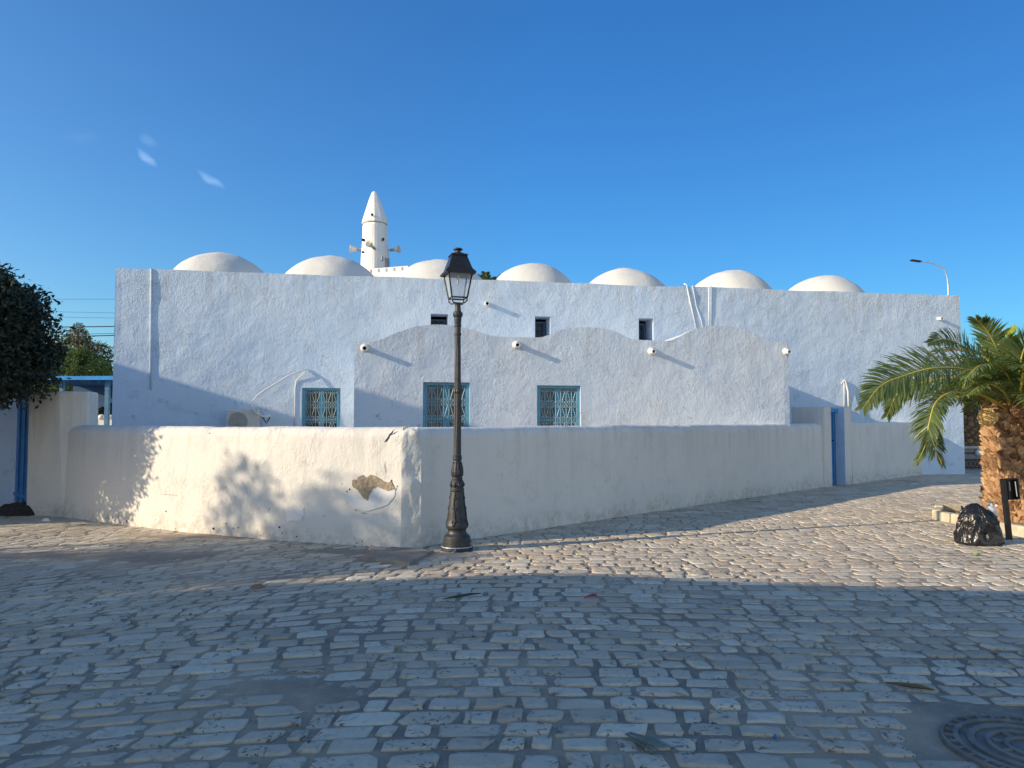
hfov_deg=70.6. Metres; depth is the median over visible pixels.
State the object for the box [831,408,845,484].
courtyard door
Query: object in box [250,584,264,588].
broken stone
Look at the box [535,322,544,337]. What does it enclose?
window
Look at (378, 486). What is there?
courtyard wall
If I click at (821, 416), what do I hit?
door pillar
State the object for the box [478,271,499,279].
palm tree
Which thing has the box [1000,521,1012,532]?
kerb stone
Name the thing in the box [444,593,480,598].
fallen leaflet
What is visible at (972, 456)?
wall
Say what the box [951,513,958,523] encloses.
kerb stone
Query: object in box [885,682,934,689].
fallen leaflet
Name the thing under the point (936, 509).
kerb stone
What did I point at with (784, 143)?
sky
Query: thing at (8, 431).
boundary wall
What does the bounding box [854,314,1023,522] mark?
palm tree
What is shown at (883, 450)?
side wall
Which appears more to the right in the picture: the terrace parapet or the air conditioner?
the terrace parapet
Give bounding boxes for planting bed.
[946,511,1023,524]
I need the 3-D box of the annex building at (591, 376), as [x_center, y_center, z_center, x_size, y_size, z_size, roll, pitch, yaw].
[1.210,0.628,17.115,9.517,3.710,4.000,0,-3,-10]
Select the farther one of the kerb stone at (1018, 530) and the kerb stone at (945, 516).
the kerb stone at (945, 516)
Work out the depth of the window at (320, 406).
18.16 m
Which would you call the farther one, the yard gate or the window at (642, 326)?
the window at (642, 326)
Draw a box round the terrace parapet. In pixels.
[367,266,409,276]
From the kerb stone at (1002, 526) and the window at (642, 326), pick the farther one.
the window at (642, 326)
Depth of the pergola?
21.23 m
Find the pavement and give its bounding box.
[0,470,1023,767]
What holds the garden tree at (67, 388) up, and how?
on the ground
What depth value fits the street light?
42.32 m
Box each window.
[302,388,339,426]
[423,382,468,426]
[431,319,445,324]
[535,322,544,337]
[537,385,579,425]
[639,323,645,339]
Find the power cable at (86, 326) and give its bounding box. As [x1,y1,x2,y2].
[52,326,113,327]
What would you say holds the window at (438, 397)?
in the annex building at (591, 376)
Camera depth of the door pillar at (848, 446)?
17.84 m
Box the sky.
[0,0,1023,385]
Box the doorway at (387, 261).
[385,258,389,267]
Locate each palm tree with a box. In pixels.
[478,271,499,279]
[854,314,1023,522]
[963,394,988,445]
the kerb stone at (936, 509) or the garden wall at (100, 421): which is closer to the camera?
the kerb stone at (936, 509)
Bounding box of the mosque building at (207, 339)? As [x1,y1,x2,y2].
[112,252,964,474]
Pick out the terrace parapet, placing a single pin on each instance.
(389, 272)
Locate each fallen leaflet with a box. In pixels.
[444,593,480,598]
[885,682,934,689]
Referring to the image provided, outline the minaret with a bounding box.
[350,191,400,268]
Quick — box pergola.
[37,376,112,424]
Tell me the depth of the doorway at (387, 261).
35.93 m
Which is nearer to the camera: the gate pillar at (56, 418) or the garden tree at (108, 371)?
the gate pillar at (56, 418)
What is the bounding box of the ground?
[0,475,1023,767]
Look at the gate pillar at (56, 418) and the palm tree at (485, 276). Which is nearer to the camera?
the gate pillar at (56, 418)
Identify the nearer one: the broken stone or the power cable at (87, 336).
the broken stone
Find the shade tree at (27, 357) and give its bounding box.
[0,261,78,415]
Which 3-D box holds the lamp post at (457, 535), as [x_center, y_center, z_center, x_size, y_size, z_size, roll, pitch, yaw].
[-0.669,0.167,8.947,0.396,3.744,0.432,1,-3,-19]
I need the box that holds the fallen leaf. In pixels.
[625,732,683,759]
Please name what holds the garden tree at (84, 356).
on the ground
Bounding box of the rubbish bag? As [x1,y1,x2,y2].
[953,503,1004,545]
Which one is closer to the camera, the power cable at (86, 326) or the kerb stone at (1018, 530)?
the kerb stone at (1018, 530)
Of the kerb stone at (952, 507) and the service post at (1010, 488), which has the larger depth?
the kerb stone at (952, 507)
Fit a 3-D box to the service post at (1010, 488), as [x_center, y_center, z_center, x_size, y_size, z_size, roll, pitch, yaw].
[6.660,1.667,9.677,0.232,0.814,0.108,0,-3,0]
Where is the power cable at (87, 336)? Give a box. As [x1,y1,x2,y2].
[57,335,113,336]
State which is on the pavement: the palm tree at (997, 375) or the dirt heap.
the dirt heap
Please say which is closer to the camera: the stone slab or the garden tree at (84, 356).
the stone slab
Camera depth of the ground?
4.70 m
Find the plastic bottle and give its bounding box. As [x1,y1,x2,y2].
[987,503,998,516]
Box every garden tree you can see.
[29,332,82,391]
[54,322,113,368]
[54,345,110,390]
[83,358,112,415]
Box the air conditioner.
[226,369,306,426]
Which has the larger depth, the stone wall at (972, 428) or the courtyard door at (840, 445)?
the stone wall at (972, 428)
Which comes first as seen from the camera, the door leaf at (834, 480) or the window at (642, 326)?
the door leaf at (834, 480)
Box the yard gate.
[13,394,28,502]
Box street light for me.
[910,259,948,294]
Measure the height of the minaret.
13.091 m
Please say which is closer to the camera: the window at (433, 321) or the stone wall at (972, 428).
the window at (433, 321)
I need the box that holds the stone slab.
[360,547,433,565]
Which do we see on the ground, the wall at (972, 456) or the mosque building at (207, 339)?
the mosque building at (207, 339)
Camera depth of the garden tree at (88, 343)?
38.01 m
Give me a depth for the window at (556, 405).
15.32 m
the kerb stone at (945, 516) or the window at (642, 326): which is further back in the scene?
the window at (642, 326)
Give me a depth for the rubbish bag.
9.13 m
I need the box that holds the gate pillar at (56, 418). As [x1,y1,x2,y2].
[26,391,97,516]
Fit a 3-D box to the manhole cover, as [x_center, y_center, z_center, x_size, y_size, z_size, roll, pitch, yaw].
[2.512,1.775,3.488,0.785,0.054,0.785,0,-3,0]
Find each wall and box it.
[0,393,17,505]
[63,423,823,547]
[98,419,111,424]
[851,422,921,483]
[964,446,981,469]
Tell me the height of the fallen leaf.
0.023 m
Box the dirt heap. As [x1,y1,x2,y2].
[0,501,34,515]
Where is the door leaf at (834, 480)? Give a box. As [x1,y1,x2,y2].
[831,408,836,483]
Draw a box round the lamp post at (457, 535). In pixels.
[440,248,475,552]
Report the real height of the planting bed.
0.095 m
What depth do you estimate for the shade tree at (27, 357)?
11.33 m
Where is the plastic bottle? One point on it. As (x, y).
(992, 508)
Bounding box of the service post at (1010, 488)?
[1000,478,1020,539]
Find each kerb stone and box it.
[932,508,942,518]
[934,511,955,521]
[943,504,960,510]
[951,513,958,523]
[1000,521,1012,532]
[1011,524,1023,537]
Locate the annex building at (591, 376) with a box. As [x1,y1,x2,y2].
[354,324,791,426]
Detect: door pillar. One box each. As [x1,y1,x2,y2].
[792,407,831,486]
[831,406,851,484]
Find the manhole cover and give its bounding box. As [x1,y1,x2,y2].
[938,714,1023,767]
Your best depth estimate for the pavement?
5.33 m

